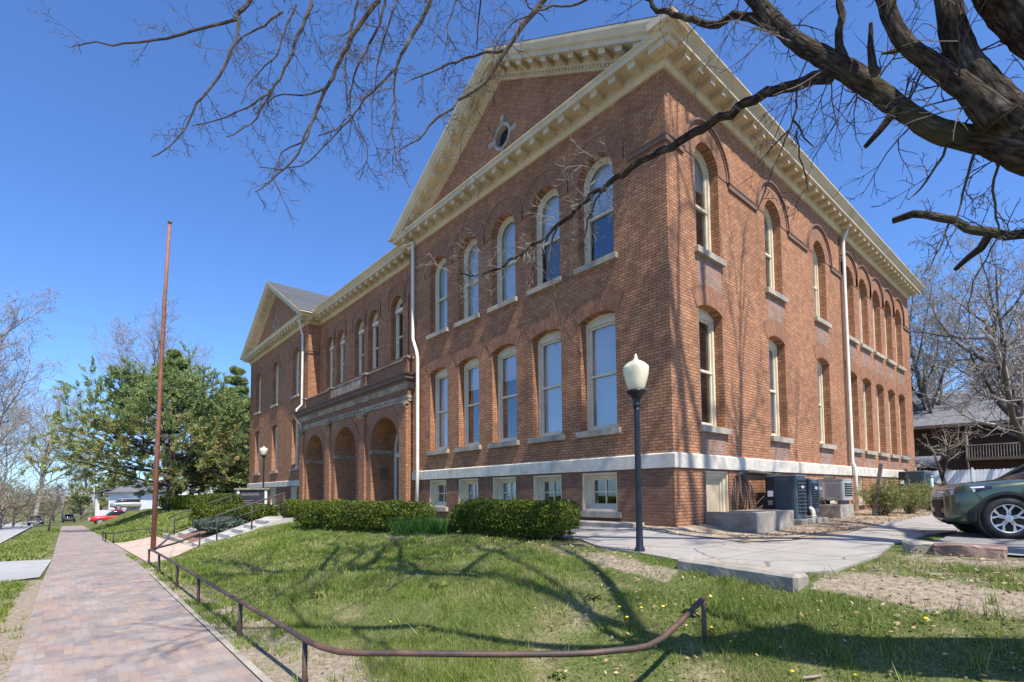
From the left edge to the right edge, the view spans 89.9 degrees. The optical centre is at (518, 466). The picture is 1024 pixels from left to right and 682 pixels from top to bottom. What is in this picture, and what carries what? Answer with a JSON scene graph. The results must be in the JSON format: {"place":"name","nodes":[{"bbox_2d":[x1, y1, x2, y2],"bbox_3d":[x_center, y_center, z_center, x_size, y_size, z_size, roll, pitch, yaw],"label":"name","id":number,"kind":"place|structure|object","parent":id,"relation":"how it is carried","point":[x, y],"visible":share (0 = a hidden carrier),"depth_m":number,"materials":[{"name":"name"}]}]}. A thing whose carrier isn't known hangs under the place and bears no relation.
{"place":"outdoors","nodes":[
{"label":"outdoors","id":0,"kind":"place"},
{"bbox_2d":[0,522,34,540],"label":"street","id":1,"kind":"structure","parent":0,"point":[7,530],"depth_m":59.39,"materials":[{"name":"asphalt"}]},
{"bbox_2d":[5,525,260,681],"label":"pavement","id":2,"kind":"structure","parent":0,"point":[106,611],"depth_m":6.26,"materials":[{"name":"brick"}]},
{"bbox_2d":[114,536,200,561],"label":"plaza","id":3,"kind":"structure","parent":0,"point":[139,547],"depth_m":16.91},
{"bbox_2d":[150,220,171,550],"bbox_3d":[-11.640,-2.576,16.730,0.355,11.221,0.208,2,-4,-41],"label":"flagpole","id":4,"kind":"object","parent":3,"relation":"on","point":[157,449],"visible":0.94,"depth_m":16.63,"materials":[{"name":"metal"}]},
{"bbox_2d":[0,501,1023,681],"bbox_3d":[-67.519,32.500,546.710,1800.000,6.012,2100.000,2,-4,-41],"label":"ground","id":5,"kind":"structure","parent":0,"point":[25,601],"depth_m":5.10,"materials":[{"name":"green plant"}]},
{"bbox_2d":[0,391,37,523],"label":"bare tree","id":6,"kind":"object","parent":5,"relation":"on","point":[6,471],"visible":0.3,"depth_m":110.47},
{"bbox_2d":[0,446,50,515],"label":"bare shrub","id":7,"kind":"object","parent":5,"relation":"on","point":[2,492],"visible":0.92,"depth_m":56.41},
{"bbox_2d":[0,559,51,580],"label":"driveway apron","id":8,"kind":"object","parent":5,"relation":"on","point":[17,570],"visible":0.98,"depth_m":12.22,"materials":[{"name":"concrete"}]},
{"bbox_2d":[0,479,59,528],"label":"bare shrub","id":9,"kind":"object","parent":5,"relation":"on","point":[2,515],"visible":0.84,"depth_m":62.05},
{"bbox_2d":[0,284,71,466],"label":"bare tree","id":10,"kind":"object","parent":5,"relation":"on","point":[13,388],"visible":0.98,"depth_m":61.10,"materials":[{"name":"plant"}]},
{"bbox_2d":[0,476,71,526],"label":"bare shrub","id":11,"kind":"object","parent":5,"relation":"on","point":[13,516],"visible":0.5,"depth_m":78.05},
{"bbox_2d":[0,472,76,522],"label":"bare shrub","id":12,"kind":"object","parent":5,"relation":"on","point":[51,503],"visible":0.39,"depth_m":100.87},
{"bbox_2d":[0,379,101,524],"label":"bare tree","id":13,"kind":"object","parent":5,"relation":"on","point":[47,446],"visible":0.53,"depth_m":93.44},
{"bbox_2d":[38,482,71,530],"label":"sapling","id":14,"kind":"object","parent":5,"relation":"on","point":[56,490],"visible":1,"depth_m":41.71,"materials":[{"name":"grey plant"}]},
{"bbox_2d":[64,482,93,519],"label":"budding tree","id":15,"kind":"object","parent":5,"relation":"on","point":[79,497],"visible":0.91,"depth_m":124.74,"materials":[{"name":"green plant"}]},
{"bbox_2d":[63,432,108,515],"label":"bare tree","id":16,"kind":"object","parent":5,"relation":"on","point":[85,485],"visible":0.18,"depth_m":140.70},
{"bbox_2d":[87,473,111,509],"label":"budding tree","id":17,"kind":"object","parent":5,"relation":"on","point":[102,501],"visible":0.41,"depth_m":110.92,"materials":[{"name":"green plant"}]},
{"bbox_2d":[87,509,125,523],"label":"pickup truck","id":18,"kind":"object","parent":5,"relation":"on","point":[107,516],"visible":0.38,"depth_m":60.50,"materials":[{"name":"red paint"}]},
{"bbox_2d":[102,467,136,494],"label":"budding tree","id":19,"kind":"object","parent":5,"relation":"on","point":[113,485],"visible":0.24,"depth_m":93.83,"materials":[{"name":"green plant"}]},
{"bbox_2d":[110,498,141,508],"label":"parked car","id":20,"kind":"object","parent":5,"relation":"on","point":[125,503],"visible":0.68,"depth_m":65.12,"materials":[{"name":"grey metal"}]},
{"bbox_2d":[18,340,251,510],"bbox_3d":[-29.043,-3.071,42.373,17.461,13.452,20.410,2,-4,-41],"label":"pine tree","id":21,"kind":"object","parent":5,"relation":"on","point":[189,396],"visible":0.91,"depth_m":39.13,"materials":[{"name":"green plant"}]},
{"bbox_2d":[92,480,181,515],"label":"house","id":22,"kind":"structure","parent":5,"relation":"on","point":[118,493],"depth_m":67.31,"materials":[{"name":"white"}]},
{"bbox_2d":[84,293,213,477],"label":"bare tree","id":23,"kind":"object","parent":5,"relation":"on","point":[156,351],"visible":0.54,"depth_m":74.46,"materials":[{"name":"plant"}]},
{"bbox_2d":[158,494,200,509],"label":"hedge","id":24,"kind":"object","parent":5,"relation":"on","point":[180,502],"visible":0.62,"depth_m":39.67,"materials":[{"name":"green plant"}]},
{"bbox_2d":[160,366,249,494],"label":"pine tree","id":25,"kind":"object","parent":5,"relation":"on","point":[237,380],"visible":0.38,"depth_m":45.42,"materials":[{"name":"green plant"}]},
{"bbox_2d":[149,567,272,681],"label":"pavement edging","id":26,"kind":"object","parent":5,"relation":"on","point":[255,670],"visible":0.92,"depth_m":5.84,"materials":[{"name":"concrete"}]},
{"bbox_2d":[177,521,250,542],"bbox_3d":[-12.205,2.564,20.701,2.621,0.713,5.220,2,-4,-41],"label":"planting bed","id":27,"kind":"object","parent":5,"relation":"on","point":[195,538],"visible":0.19,"depth_m":20.10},
{"bbox_2d":[186,502,247,527],"bbox_3d":[-12.525,2.043,21.755,3.150,1.131,1.091,-1,-3,15],"label":"hedge","id":28,"kind":"object","parent":27,"relation":"on","point":[208,510],"visible":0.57,"depth_m":21.55,"materials":[{"name":"green plant"}]},
{"bbox_2d":[193,516,247,534],"bbox_3d":[-11.596,2.253,19.770,2.472,0.716,1.486,-2,-3,33],"label":"juniper","id":29,"kind":"object","parent":27,"relation":"on","point":[205,524],"visible":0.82,"depth_m":19.25,"materials":[{"name":"green plant"}]},
{"bbox_2d":[234,504,278,521],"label":"hedge","id":30,"kind":"object","parent":27,"relation":"on","point":[267,512],"visible":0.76,"depth_m":19.88,"materials":[{"name":"green plant"}]},
{"bbox_2d":[195,493,242,508],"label":"hedge","id":31,"kind":"object","parent":5,"relation":"on","point":[211,497],"visible":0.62,"depth_m":27.62,"materials":[{"name":"green plant"}]},
{"bbox_2d":[187,516,294,545],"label":"steps","id":32,"kind":"structure","parent":5,"relation":"on","point":[260,523],"depth_m":17.91,"materials":[{"name":"concrete"}]},
{"bbox_2d":[209,492,289,539],"bbox_3d":[-8.986,1.761,17.278,2.452,1.786,0.052,2,-4,-41],"label":"handrail","id":33,"kind":"object","parent":32,"relation":"on","point":[251,504],"visible":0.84,"depth_m":17.28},
{"bbox_2d":[234,488,270,503],"bbox_3d":[-15.035,2.051,29.036,1.860,1.661,0.240,0,-3,-11],"label":"notice board","id":34,"kind":"object","parent":5,"relation":"on","point":[250,495],"visible":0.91,"depth_m":29.03,"materials":[{"name":"white paint"}]},
{"bbox_2d":[279,498,324,517],"bbox_3d":[-8.203,1.639,19.427,1.005,0.879,3.072,2,-4,-43],"label":"hedge","id":35,"kind":"object","parent":5,"relation":"on","point":[289,507],"visible":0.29,"depth_m":19.30,"materials":[{"name":"green plant"}]},
{"bbox_2d":[293,499,441,532],"bbox_3d":[-4.333,1.389,14.051,6.021,1.013,1.485,-3,-4,42],"label":"hedge","id":36,"kind":"object","parent":5,"relation":"on","point":[353,515],"visible":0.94,"depth_m":13.17,"materials":[{"name":"green plant"}]},
{"bbox_2d":[385,513,427,534],"bbox_3d":[-2.535,1.319,11.978,1.278,0.492,1.291,2,-4,-41],"label":"lily clump","id":37,"kind":"object","parent":5,"relation":"on","point":[399,528],"visible":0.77,"depth_m":11.68,"materials":[{"name":"green plant"}]},
{"bbox_2d":[407,513,445,534],"bbox_3d":[-2.004,1.279,11.677,1.197,0.493,1.257,-2,-3,18],"label":"lily clump","id":38,"kind":"object","parent":5,"relation":"on","point":[422,529],"visible":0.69,"depth_m":11.46,"materials":[{"name":"green plant"}]},
{"bbox_2d":[148,533,706,681],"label":"pipe rail","id":39,"kind":"object","parent":5,"relation":"on","point":[665,635],"visible":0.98,"depth_m":4.08,"materials":[{"name":"metal"}]},
{"bbox_2d":[431,512,458,533],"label":"lily clump","id":40,"kind":"object","parent":5,"relation":"on","point":[444,528],"visible":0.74,"depth_m":11.42,"materials":[{"name":"green plant"}]},
{"bbox_2d":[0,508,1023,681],"bbox_3d":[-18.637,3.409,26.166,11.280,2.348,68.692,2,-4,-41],"label":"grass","id":41,"kind":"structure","parent":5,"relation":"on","point":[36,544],"depth_m":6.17,"materials":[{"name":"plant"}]},
{"bbox_2d":[449,496,581,540],"bbox_3d":[-0.158,1.063,10.430,1.187,0.919,3.390,2,-4,-42],"label":"hedge","id":42,"kind":"object","parent":5,"relation":"on","point":[529,518],"visible":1,"depth_m":9.67,"materials":[{"name":"green plant"}]},
{"bbox_2d":[29,0,1023,363],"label":"street tree","id":43,"kind":"object","parent":5,"relation":"on","point":[973,80],"visible":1,"depth_m":3.59,"materials":[{"name":"brown plant"}]},
{"bbox_2d":[239,6,924,527],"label":"school building","id":44,"kind":"structure","parent":5,"relation":"on","point":[769,336],"depth_m":15.83,"materials":[{"name":"brick"}]},
{"bbox_2d":[270,354,280,408],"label":"window","id":45,"kind":"structure","parent":44,"relation":"in","point":[276,357],"depth_m":34.63,"materials":[{"name":"paint"}]},
{"bbox_2d":[290,340,300,399],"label":"window","id":46,"kind":"structure","parent":44,"relation":"in","point":[297,344],"depth_m":31.61,"materials":[{"name":"paint"}]},
{"bbox_2d":[324,326,334,386],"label":"window","id":47,"kind":"structure","parent":44,"relation":"in","point":[330,332],"depth_m":29.23,"materials":[{"name":"paint"}]},
{"bbox_2d":[334,319,346,381],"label":"window","id":48,"kind":"structure","parent":44,"relation":"in","point":[342,324],"depth_m":28.08,"materials":[{"name":"paint"}]},
{"bbox_2d":[352,307,365,374],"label":"window","id":49,"kind":"structure","parent":44,"relation":"in","point":[360,313],"depth_m":26.32,"materials":[{"name":"paint"}]},
{"bbox_2d":[366,298,380,368],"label":"window","id":50,"kind":"structure","parent":44,"relation":"in","point":[375,304],"depth_m":25.11,"materials":[{"name":"paint"}]},
{"bbox_2d":[388,283,404,358],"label":"window","id":51,"kind":"structure","parent":44,"relation":"in","point":[398,289],"depth_m":23.35,"materials":[{"name":"paint"}]},
{"bbox_2d":[427,480,447,511],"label":"window","id":52,"kind":"structure","parent":44,"relation":"in","point":[435,493],"depth_m":19.18,"materials":[{"name":"paint"}]},
{"bbox_2d":[424,241,451,339],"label":"window","id":53,"kind":"structure","parent":44,"relation":"in","point":[443,248],"depth_m":19.58,"materials":[{"name":"paint"}]},
{"bbox_2d":[425,353,451,455],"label":"window","id":54,"kind":"structure","parent":44,"relation":"in","point":[440,360],"depth_m":19.38,"materials":[{"name":"paint"}]},
{"bbox_2d":[452,220,483,327],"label":"window","id":55,"kind":"structure","parent":44,"relation":"in","point":[472,314],"depth_m":18.10,"materials":[{"name":"paint"}]},
{"bbox_2d":[453,342,483,451],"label":"window","id":56,"kind":"structure","parent":44,"relation":"in","point":[471,368],"depth_m":17.92,"materials":[{"name":"paint"}]},
{"bbox_2d":[459,478,477,502],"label":"window","id":57,"kind":"structure","parent":44,"relation":"in","point":[468,488],"depth_m":17.80,"materials":[{"name":"paint"}]},
{"bbox_2d":[484,196,521,313],"bbox_3d":[-0.373,-6.782,16.426,0.505,3.535,1.880,2,-4,-41],"label":"window","id":58,"kind":"structure","parent":44,"relation":"in","point":[506,293],"depth_m":16.66,"materials":[{"name":"paint"}]},
{"bbox_2d":[486,328,522,447],"bbox_3d":[-0.331,-2.471,16.205,0.505,3.720,1.821,2,-4,-41],"label":"window","id":59,"kind":"structure","parent":44,"relation":"in","point":[507,357],"depth_m":16.47,"materials":[{"name":"paint"}]},
{"bbox_2d":[493,477,515,499],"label":"window","id":60,"kind":"structure","parent":44,"relation":"in","point":[503,487],"depth_m":16.36,"materials":[{"name":"paint"}]},
{"bbox_2d":[522,166,567,296],"bbox_3d":[0.879,-6.867,15.000,0.505,3.535,1.880,2,-4,-41],"label":"window","id":61,"kind":"structure","parent":44,"relation":"in","point":[549,176],"depth_m":15.21,"materials":[{"name":"paint"}]},
{"bbox_2d":[524,311,568,443],"bbox_3d":[0.921,-2.556,14.779,0.505,3.720,1.821,2,-4,-41],"label":"window","id":62,"kind":"structure","parent":44,"relation":"in","point":[549,356],"depth_m":15.01,"materials":[{"name":"paint"}]},
{"bbox_2d":[533,475,561,511],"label":"window","id":63,"kind":"structure","parent":44,"relation":"in","point":[539,481],"depth_m":14.94,"materials":[{"name":"paint"}]},
{"bbox_2d":[567,131,622,275],"bbox_3d":[2.125,-6.952,13.581,0.505,3.535,1.880,2,-4,-41],"label":"window","id":64,"kind":"structure","parent":44,"relation":"in","point":[613,141],"depth_m":13.73,"materials":[{"name":"paint"}]},
{"bbox_2d":[571,290,624,437],"bbox_3d":[2.167,-2.641,13.360,0.505,3.720,1.821,2,-4,-41],"label":"window","id":65,"kind":"structure","parent":44,"relation":"in","point":[600,331],"depth_m":13.56,"materials":[{"name":"paint"}]},
{"bbox_2d":[580,472,621,517],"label":"window","id":66,"kind":"structure","parent":44,"relation":"in","point":[592,509],"depth_m":13.29,"materials":[{"name":"paint"}]},
{"bbox_2d":[683,117,730,267],"bbox_3d":[4.734,-7.026,13.229,2.300,3.595,0.505,2,-4,-41],"label":"window","id":67,"kind":"structure","parent":44,"relation":"in","point":[710,138],"depth_m":13.55,"materials":[{"name":"paint"}]},
{"bbox_2d":[691,284,731,434],"bbox_3d":[4.794,-2.685,12.986,1.821,3.720,0.450,2,-4,-41],"label":"window","id":68,"kind":"structure","parent":44,"relation":"in","point":[703,294],"depth_m":13.28,"materials":[{"name":"paint"}]},
{"bbox_2d":[706,471,728,511],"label":"window","id":69,"kind":"structure","parent":44,"relation":"in","point":[716,481],"depth_m":13.03,"materials":[{"name":"paint"}]},
{"bbox_2d":[732,469,776,509],"bbox_3d":[6.628,0.818,13.986,2.802,1.470,0.271,2,-4,-41],"label":"conduit","id":70,"kind":"object","parent":44,"relation":"attached to","point":[743,477],"visible":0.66,"depth_m":13.43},
{"bbox_2d":[756,180,789,303],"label":"window","id":71,"kind":"structure","parent":44,"relation":"in","point":[784,222],"depth_m":16.16,"materials":[{"name":"paint"}]},
{"bbox_2d":[763,319,793,443],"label":"window","id":72,"kind":"structure","parent":44,"relation":"in","point":[772,327],"depth_m":15.98,"materials":[{"name":"paint"}]},
{"bbox_2d":[807,224,832,328],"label":"window","id":73,"kind":"structure","parent":44,"relation":"in","point":[816,232],"depth_m":18.72,"materials":[{"name":"paint"}]},
{"bbox_2d":[813,343,836,449],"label":"window","id":74,"kind":"structure","parent":44,"relation":"in","point":[820,350],"depth_m":18.54,"materials":[{"name":"paint"}]},
{"bbox_2d":[840,251,859,344],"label":"window","id":75,"kind":"structure","parent":44,"relation":"in","point":[850,263],"depth_m":20.66,"materials":[{"name":"paint"}]},
{"bbox_2d":[856,265,872,352],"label":"window","id":76,"kind":"structure","parent":44,"relation":"in","point":[862,273],"depth_m":22.01,"materials":[{"name":"paint"}]},
{"bbox_2d":[860,366,877,455],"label":"window","id":77,"kind":"structure","parent":44,"relation":"in","point":[865,372],"depth_m":21.80,"materials":[{"name":"paint"}]},
{"bbox_2d":[870,277,885,359],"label":"window","id":78,"kind":"structure","parent":44,"relation":"in","point":[875,284],"depth_m":23.22,"materials":[{"name":"paint"}]},
{"bbox_2d":[873,373,889,456],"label":"window","id":79,"kind":"structure","parent":44,"relation":"in","point":[878,378],"depth_m":22.93,"materials":[{"name":"paint"}]},
{"bbox_2d":[882,288,896,366],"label":"window","id":80,"kind":"structure","parent":44,"relation":"in","point":[887,295],"depth_m":24.39,"materials":[{"name":"paint"}]},
{"bbox_2d":[885,378,900,458],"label":"window","id":81,"kind":"structure","parent":44,"relation":"in","point":[890,384],"depth_m":24.06,"materials":[{"name":"paint"}]},
{"bbox_2d":[893,297,906,371],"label":"window","id":82,"kind":"structure","parent":44,"relation":"in","point":[898,305],"depth_m":25.54,"materials":[{"name":"paint"}]},
{"bbox_2d":[161,509,1023,681],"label":"leaf litter","id":83,"kind":"object","parent":5,"relation":"on","point":[883,603],"visible":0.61,"depth_m":5.85,"materials":[{"name":"plant"}]},
{"bbox_2d":[488,514,960,574],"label":"walkway","id":84,"kind":"structure","parent":5,"relation":"on","point":[838,552],"depth_m":8.07,"materials":[{"name":"concrete"}]},
{"bbox_2d":[623,354,648,551],"bbox_3d":[1.754,-0.111,7.517,0.380,3.130,0.380,2,-4,-41],"label":"street lamp","id":85,"kind":"object","parent":84,"relation":"on","point":[635,371],"visible":0.95,"depth_m":7.46,"materials":[{"name":"black metal"}]},
{"bbox_2d":[677,557,808,592],"bbox_3d":[2.490,1.264,5.849,0.287,0.318,1.509,1,-3,-33],"label":"kerb stone","id":86,"kind":"object","parent":5,"relation":"on","point":[785,580],"visible":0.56,"depth_m":5.58,"materials":[{"name":"concrete"}]},
{"bbox_2d":[705,509,793,532],"bbox_3d":[5.516,1.541,12.568,2.100,0.926,1.570,2,-4,-41],"label":"window well","id":87,"kind":"object","parent":5,"relation":"on","point":[754,520],"depth_m":11.80,"materials":[{"name":"concrete"}]},
{"bbox_2d":[704,509,931,540],"bbox_3d":[12.937,1.651,17.761,25.550,0.158,2.907,2,-4,-41],"label":"side bed","id":88,"kind":"object","parent":5,"relation":"on","point":[838,531],"visible":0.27,"depth_m":12.72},
{"bbox_2d":[644,524,811,541],"bbox_3d":[4.423,1.357,10.630,2.397,0.149,3.634,0,-3,-18],"label":"sandy strip","id":89,"kind":"object","parent":88,"relation":"on","point":[699,528],"visible":0.88,"depth_m":10.78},
{"bbox_2d":[794,517,827,524],"bbox_3d":[7.530,1.543,13.950,1.850,0.300,1.050,2,-4,-41],"label":"concrete pad","id":90,"kind":"object","parent":88,"relation":"on","point":[808,520],"visible":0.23,"depth_m":13.31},
{"bbox_2d":[765,474,806,518],"bbox_3d":[7.183,0.789,13.734,0.711,1.180,0.820,2,-4,-41],"label":"air conditioner","id":91,"kind":"object","parent":90,"relation":"on","point":[785,491],"visible":0.9,"depth_m":13.48,"materials":[{"name":"grey metal"}]},
{"bbox_2d":[805,478,819,511],"bbox_3d":[7.862,0.784,14.250,0.691,0.940,0.779,2,-4,-41],"label":"air conditioner","id":92,"kind":"object","parent":90,"relation":"on","point":[812,493],"visible":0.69,"depth_m":13.86,"materials":[{"name":"grey metal"}]},
{"bbox_2d":[816,504,853,518],"bbox_3d":[9.905,1.482,16.139,1.200,0.600,0.800,2,-4,-41],"label":"concrete pad","id":93,"kind":"object","parent":88,"relation":"on","point":[835,511],"visible":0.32,"depth_m":15.72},
{"bbox_2d":[837,500,848,504],"bbox_3d":[10.068,1.097,15.892,0.700,0.140,0.120,2,-4,-41],"label":"timber block","id":94,"kind":"object","parent":93,"relation":"on","point":[840,502],"depth_m":15.70,"materials":[{"name":"brown wood"}]},
{"bbox_2d":[819,478,852,499],"bbox_3d":[9.917,0.709,16.106,0.882,0.680,0.830,2,-4,-41],"label":"air conditioner","id":95,"kind":"object","parent":94,"relation":"on","point":[832,488],"visible":0.87,"depth_m":15.79,"materials":[{"name":"beige"}]},
{"bbox_2d":[852,474,921,514],"bbox_3d":[12.306,0.977,17.221,1.867,1.421,1.875,2,-4,-39],"label":"shrub","id":96,"kind":"object","parent":88,"relation":"on","point":[887,501],"visible":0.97,"depth_m":16.99,"materials":[{"name":"green plant"}]},
{"bbox_2d":[886,475,934,513],"bbox_3d":[13.982,1.016,18.219,1.712,1.420,1.598,1,-3,-30],"label":"shrub","id":97,"kind":"object","parent":88,"relation":"on","point":[912,509],"visible":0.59,"depth_m":18.12,"materials":[{"name":"green plant"}]},
{"bbox_2d":[872,463,882,515],"bbox_3d":[11.917,0.918,17.052,0.112,2.068,0.431,2,-4,-41],"label":"wooden stake","id":98,"kind":"object","parent":5,"relation":"on","point":[878,483],"visible":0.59,"depth_m":17.00,"materials":[{"name":"brown wood"}]},
{"bbox_2d":[898,471,930,490],"bbox_3d":[17.491,0.753,22.603,1.135,1.160,0.982,2,-4,-41],"label":"air conditioner","id":99,"kind":"object","parent":5,"relation":"on","point":[919,476],"visible":0.52,"depth_m":22.24,"materials":[{"name":"grey metal"}]},
{"bbox_2d":[902,539,933,553],"bbox_3d":[5.637,1.152,7.196,0.357,0.260,0.314,0,-3,14],"label":"broken stone","id":100,"kind":"object","parent":5,"relation":"on","point":[913,544],"visible":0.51,"depth_m":7.11,"materials":[{"name":"concrete"}]},
{"bbox_2d":[915,456,949,482],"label":"shed","id":101,"kind":"structure","parent":5,"relation":"on","point":[930,459],"depth_m":35.20,"materials":[{"name":"white"}]},
{"bbox_2d":[903,412,978,485],"bbox_3d":[18.818,-0.107,23.490,3.955,4.477,3.660,2,-4,-41],"label":"ornamental tree","id":102,"kind":"object","parent":5,"relation":"on","point":[939,468],"visible":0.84,"depth_m":23.04,"materials":[{"name":"brown plant"}]},
{"bbox_2d":[905,256,1018,413],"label":"bare tree","id":103,"kind":"object","parent":5,"relation":"on","point":[927,404],"visible":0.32,"depth_m":42.01,"materials":[{"name":"brown plant"}]},
{"bbox_2d":[916,468,1012,487],"bbox_3d":[30.094,0.922,23.063,24.050,2.320,0.120,-3,-4,39],"label":"picket fence","id":104,"kind":"object","parent":5,"relation":"on","point":[973,474],"visible":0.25,"depth_m":27.67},
{"bbox_2d":[908,219,1023,455],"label":"bare tree","id":105,"kind":"object","parent":5,"relation":"on","point":[1013,409],"visible":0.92,"depth_m":28.77,"materials":[{"name":"grey plant"}]},
{"bbox_2d":[912,384,1023,482],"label":"brick house","id":106,"kind":"structure","parent":5,"relation":"on","point":[998,451],"depth_m":39.66,"materials":[{"name":"brown brick"}]},
{"bbox_2d":[932,542,1007,558],"bbox_3d":[5.899,1.121,6.720,0.752,0.250,0.346,-2,-3,42],"label":"broken stone","id":107,"kind":"object","parent":5,"relation":"on","point":[992,551],"visible":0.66,"depth_m":6.60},
{"bbox_2d":[936,305,1023,391],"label":"bare tree","id":108,"kind":"object","parent":5,"relation":"on","point":[990,348],"visible":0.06,"depth_m":51.92,"materials":[{"name":"grey plant"}]},
{"bbox_2d":[0,0,1023,500],"label":"sky","id":109,"kind":"structure","parent":0,"point":[86,207],"materials":[{"name":"blue"}]},
{"bbox_2d":[934,532,1023,555],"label":"driveway","id":110,"kind":"structure","parent":0,"point":[1016,547],"depth_m":8.44,"materials":[{"name":"concrete"}]},
{"bbox_2d":[930,464,1023,539],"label":"green car","id":111,"kind":"object","parent":110,"relation":"on","point":[994,508],"visible":0.99,"depth_m":8.88,"materials":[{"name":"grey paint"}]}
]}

